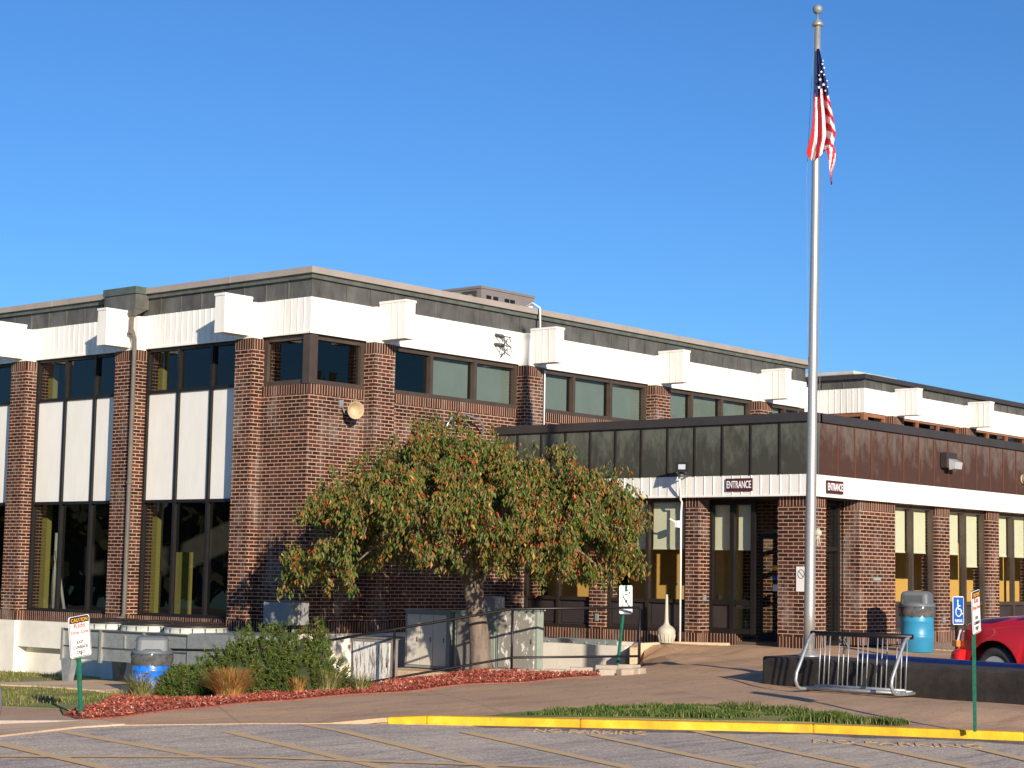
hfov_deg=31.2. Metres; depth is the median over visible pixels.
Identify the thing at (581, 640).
wall cap
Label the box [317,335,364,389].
window
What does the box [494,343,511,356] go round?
antenna bracket
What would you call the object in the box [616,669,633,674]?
edging block
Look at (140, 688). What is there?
dry grass
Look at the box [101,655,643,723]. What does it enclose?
ground
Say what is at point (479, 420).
wall hoop
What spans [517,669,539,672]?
edging block
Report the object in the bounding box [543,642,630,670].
retaining wall
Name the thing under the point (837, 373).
rooftop skylight
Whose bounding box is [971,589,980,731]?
drop zone sign
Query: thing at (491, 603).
meter box
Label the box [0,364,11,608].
window
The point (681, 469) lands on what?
floodlight
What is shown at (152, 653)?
trash can
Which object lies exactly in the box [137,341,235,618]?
window
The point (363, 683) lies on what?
dry grass
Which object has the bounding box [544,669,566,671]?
edging block
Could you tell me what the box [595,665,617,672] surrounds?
edging block
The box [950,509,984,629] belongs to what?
window
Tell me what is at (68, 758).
painted lines
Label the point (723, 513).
window
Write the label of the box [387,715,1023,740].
kerb
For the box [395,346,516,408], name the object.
window
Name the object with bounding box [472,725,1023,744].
asphalt patch
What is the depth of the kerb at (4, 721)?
19.46 m
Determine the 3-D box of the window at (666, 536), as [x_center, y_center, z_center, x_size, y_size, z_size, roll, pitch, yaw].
[2.601,3.420,34.735,1.860,2.480,0.165,-4,-8,40]
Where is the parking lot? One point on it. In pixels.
(213, 740)
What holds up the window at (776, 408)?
in the building at (172, 452)
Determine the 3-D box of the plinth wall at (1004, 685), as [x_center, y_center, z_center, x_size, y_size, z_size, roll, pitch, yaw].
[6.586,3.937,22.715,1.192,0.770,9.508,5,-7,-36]
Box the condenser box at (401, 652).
[370,636,404,667]
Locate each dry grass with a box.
[113,670,164,695]
[289,674,308,693]
[306,668,348,692]
[343,672,378,689]
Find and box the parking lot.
[0,724,1023,767]
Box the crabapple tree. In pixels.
[275,407,653,669]
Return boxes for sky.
[0,0,1023,402]
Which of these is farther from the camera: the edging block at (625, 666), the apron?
the edging block at (625, 666)
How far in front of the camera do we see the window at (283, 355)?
33.90 m
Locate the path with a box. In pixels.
[0,706,73,718]
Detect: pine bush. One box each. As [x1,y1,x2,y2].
[154,661,213,698]
[187,616,352,695]
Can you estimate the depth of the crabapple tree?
28.92 m
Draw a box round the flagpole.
[797,5,823,656]
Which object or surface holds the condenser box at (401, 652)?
on the ground at (641, 660)
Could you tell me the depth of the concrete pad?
31.70 m
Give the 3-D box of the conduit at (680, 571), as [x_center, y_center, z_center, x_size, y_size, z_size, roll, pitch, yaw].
[3.097,3.234,33.875,0.053,3.070,0.377,0,-6,14]
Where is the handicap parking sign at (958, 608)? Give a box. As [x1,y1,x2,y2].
[952,596,963,648]
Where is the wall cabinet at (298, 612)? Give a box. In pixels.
[263,602,308,632]
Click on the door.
(763, 636)
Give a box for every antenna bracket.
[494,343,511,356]
[495,333,510,347]
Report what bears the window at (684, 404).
in the building at (172, 452)
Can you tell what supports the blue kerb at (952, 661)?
on the ground at (641, 660)
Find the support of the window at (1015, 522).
in the entrance building at (904, 511)
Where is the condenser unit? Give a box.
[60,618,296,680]
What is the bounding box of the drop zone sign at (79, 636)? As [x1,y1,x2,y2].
[68,614,91,715]
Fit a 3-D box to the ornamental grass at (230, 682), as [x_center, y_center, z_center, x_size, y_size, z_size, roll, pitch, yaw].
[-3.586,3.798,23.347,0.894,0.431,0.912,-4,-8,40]
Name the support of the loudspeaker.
attached to the building at (172, 452)
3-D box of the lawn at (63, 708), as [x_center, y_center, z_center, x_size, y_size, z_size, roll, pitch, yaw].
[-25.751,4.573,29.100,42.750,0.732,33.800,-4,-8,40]
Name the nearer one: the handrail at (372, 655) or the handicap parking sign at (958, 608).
the handicap parking sign at (958, 608)
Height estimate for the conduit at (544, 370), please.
2.890 m
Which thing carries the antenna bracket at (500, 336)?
attached to the building at (172, 452)
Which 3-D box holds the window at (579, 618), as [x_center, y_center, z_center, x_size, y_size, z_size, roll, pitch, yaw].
[0.950,3.533,36.123,1.700,2.480,0.165,-4,-8,40]
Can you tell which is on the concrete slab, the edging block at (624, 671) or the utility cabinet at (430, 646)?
the utility cabinet at (430, 646)
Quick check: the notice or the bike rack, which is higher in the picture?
the notice
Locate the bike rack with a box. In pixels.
[794,630,915,695]
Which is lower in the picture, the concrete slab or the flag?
the concrete slab
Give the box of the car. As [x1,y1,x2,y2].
[950,615,1023,663]
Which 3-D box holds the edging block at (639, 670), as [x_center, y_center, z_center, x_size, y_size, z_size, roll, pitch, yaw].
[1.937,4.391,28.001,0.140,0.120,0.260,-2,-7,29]
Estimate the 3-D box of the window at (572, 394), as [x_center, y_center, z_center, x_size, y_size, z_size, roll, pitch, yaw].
[1.679,0.294,39.778,0.185,0.915,3.950,-4,-8,40]
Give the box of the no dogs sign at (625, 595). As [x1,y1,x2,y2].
[616,585,631,664]
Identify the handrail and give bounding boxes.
[170,648,225,666]
[328,606,640,684]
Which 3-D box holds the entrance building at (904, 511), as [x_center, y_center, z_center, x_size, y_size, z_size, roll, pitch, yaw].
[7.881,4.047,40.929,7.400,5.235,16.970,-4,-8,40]
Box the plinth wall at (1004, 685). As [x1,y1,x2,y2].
[763,654,1023,704]
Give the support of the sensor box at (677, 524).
attached to the conduit at (680, 571)
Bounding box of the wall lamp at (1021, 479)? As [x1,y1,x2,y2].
[1020,475,1023,483]
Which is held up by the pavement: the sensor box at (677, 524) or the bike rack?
the bike rack
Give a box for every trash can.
[131,635,173,687]
[898,591,935,652]
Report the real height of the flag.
2.038 m
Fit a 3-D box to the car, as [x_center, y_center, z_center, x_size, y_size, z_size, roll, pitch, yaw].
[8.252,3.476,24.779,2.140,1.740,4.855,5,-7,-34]
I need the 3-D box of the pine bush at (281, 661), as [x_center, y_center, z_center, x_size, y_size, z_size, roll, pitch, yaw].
[-3.299,3.714,24.543,2.403,1.268,1.346,1,-6,0]
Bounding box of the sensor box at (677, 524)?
[669,518,679,527]
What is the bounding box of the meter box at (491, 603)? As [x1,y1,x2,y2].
[484,596,504,610]
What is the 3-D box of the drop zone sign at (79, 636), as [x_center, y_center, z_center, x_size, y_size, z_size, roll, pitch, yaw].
[-4.816,3.122,20.287,0.088,1.145,0.356,-3,-7,33]
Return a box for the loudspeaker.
[338,400,363,418]
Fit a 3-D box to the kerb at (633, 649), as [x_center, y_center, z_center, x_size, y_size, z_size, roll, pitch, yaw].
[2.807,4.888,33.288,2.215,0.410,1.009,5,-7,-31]
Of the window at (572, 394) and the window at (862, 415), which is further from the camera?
the window at (862, 415)
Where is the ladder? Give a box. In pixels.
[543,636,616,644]
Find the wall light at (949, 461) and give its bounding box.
[940,452,962,469]
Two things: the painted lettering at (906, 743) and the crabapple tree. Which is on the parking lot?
the painted lettering at (906, 743)
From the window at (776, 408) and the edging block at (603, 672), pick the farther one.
the window at (776, 408)
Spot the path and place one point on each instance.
(24, 713)
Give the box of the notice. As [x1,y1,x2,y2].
[796,567,804,591]
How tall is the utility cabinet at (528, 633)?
1.045 m
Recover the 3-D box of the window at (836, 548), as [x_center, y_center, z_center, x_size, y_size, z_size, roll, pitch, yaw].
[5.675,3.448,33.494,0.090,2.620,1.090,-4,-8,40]
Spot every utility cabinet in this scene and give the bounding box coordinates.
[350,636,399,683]
[404,609,454,668]
[453,610,495,669]
[495,608,545,671]
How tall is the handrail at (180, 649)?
0.951 m
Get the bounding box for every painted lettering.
[532,728,645,734]
[813,739,981,747]
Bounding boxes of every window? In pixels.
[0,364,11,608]
[26,353,115,613]
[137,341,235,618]
[263,334,303,386]
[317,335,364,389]
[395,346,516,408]
[524,540,588,627]
[545,369,646,420]
[607,498,685,631]
[670,388,750,417]
[709,500,757,634]
[772,404,804,412]
[826,501,839,644]
[831,412,865,419]
[866,413,885,422]
[895,504,933,631]
[904,419,958,433]
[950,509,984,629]
[976,430,1023,443]
[999,513,1023,616]
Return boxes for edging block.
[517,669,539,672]
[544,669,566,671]
[570,667,592,672]
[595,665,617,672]
[596,669,613,675]
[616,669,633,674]
[618,664,640,668]
[632,667,645,673]
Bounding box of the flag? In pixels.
[806,49,835,184]
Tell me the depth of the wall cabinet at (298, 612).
32.09 m
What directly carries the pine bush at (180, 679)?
on the mulch bed at (74, 716)
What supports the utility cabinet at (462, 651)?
on the concrete slab
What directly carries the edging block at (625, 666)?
on the ground at (641, 660)
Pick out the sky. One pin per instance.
(642, 164)
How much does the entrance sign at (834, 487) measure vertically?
0.230 m
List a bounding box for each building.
[0,266,807,679]
[494,412,1023,648]
[804,374,1023,443]
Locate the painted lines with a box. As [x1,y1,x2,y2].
[0,724,1023,767]
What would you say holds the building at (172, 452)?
on the ground at (641, 660)
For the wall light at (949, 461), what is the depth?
36.07 m
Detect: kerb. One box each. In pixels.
[0,719,77,723]
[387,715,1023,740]
[629,641,729,663]
[858,653,1023,667]
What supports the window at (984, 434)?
in the building at (882, 399)
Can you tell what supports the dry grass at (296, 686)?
on the mulch bed at (74, 716)
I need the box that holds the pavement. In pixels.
[80,643,1023,732]
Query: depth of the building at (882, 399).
49.38 m
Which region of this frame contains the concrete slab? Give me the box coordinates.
[397,667,467,678]
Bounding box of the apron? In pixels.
[0,719,124,736]
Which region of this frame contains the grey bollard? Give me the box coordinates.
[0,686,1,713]
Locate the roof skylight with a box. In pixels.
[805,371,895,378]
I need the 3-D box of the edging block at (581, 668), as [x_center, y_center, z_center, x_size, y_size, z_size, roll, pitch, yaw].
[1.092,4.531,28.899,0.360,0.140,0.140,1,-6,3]
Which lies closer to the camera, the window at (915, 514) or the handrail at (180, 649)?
the handrail at (180, 649)
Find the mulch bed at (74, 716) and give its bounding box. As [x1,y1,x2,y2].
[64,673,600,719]
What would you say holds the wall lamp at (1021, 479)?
attached to the entrance building at (904, 511)
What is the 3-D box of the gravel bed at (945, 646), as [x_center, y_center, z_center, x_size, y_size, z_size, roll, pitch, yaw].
[12.133,5.558,39.095,2.100,0.232,14.000,-4,-8,40]
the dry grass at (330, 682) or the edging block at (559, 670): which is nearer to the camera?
the dry grass at (330, 682)
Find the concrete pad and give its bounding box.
[0,680,131,692]
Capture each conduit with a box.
[526,302,545,424]
[678,476,682,641]
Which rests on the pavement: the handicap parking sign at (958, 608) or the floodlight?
the handicap parking sign at (958, 608)
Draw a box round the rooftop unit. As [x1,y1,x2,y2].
[442,285,534,307]
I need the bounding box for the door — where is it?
[759,529,777,640]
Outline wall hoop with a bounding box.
[442,414,484,441]
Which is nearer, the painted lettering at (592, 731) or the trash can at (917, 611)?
the painted lettering at (592, 731)
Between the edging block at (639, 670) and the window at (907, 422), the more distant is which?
the window at (907, 422)
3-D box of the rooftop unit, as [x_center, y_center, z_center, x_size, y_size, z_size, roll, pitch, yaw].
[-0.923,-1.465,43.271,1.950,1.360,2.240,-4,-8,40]
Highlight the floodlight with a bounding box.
[675,462,688,476]
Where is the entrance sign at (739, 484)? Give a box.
[726,478,752,490]
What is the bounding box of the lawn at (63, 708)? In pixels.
[0,671,151,714]
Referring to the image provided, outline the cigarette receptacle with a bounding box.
[657,594,675,642]
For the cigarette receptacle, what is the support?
on the pavement
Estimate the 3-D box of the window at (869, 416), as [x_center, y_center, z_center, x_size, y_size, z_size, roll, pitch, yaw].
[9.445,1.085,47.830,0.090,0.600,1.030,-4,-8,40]
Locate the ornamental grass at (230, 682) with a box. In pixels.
[197,665,263,697]
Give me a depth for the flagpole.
26.41 m
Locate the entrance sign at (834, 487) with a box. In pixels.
[826,480,842,493]
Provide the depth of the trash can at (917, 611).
32.60 m
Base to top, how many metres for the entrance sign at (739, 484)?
0.230 m
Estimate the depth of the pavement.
23.10 m
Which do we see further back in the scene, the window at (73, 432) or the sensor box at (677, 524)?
the window at (73, 432)
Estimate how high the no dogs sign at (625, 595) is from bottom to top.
1.319 m
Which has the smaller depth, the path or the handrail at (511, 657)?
the path
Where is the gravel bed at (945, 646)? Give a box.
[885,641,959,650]
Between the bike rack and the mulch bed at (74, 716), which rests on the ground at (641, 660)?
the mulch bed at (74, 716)
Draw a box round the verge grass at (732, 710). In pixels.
[521,699,909,725]

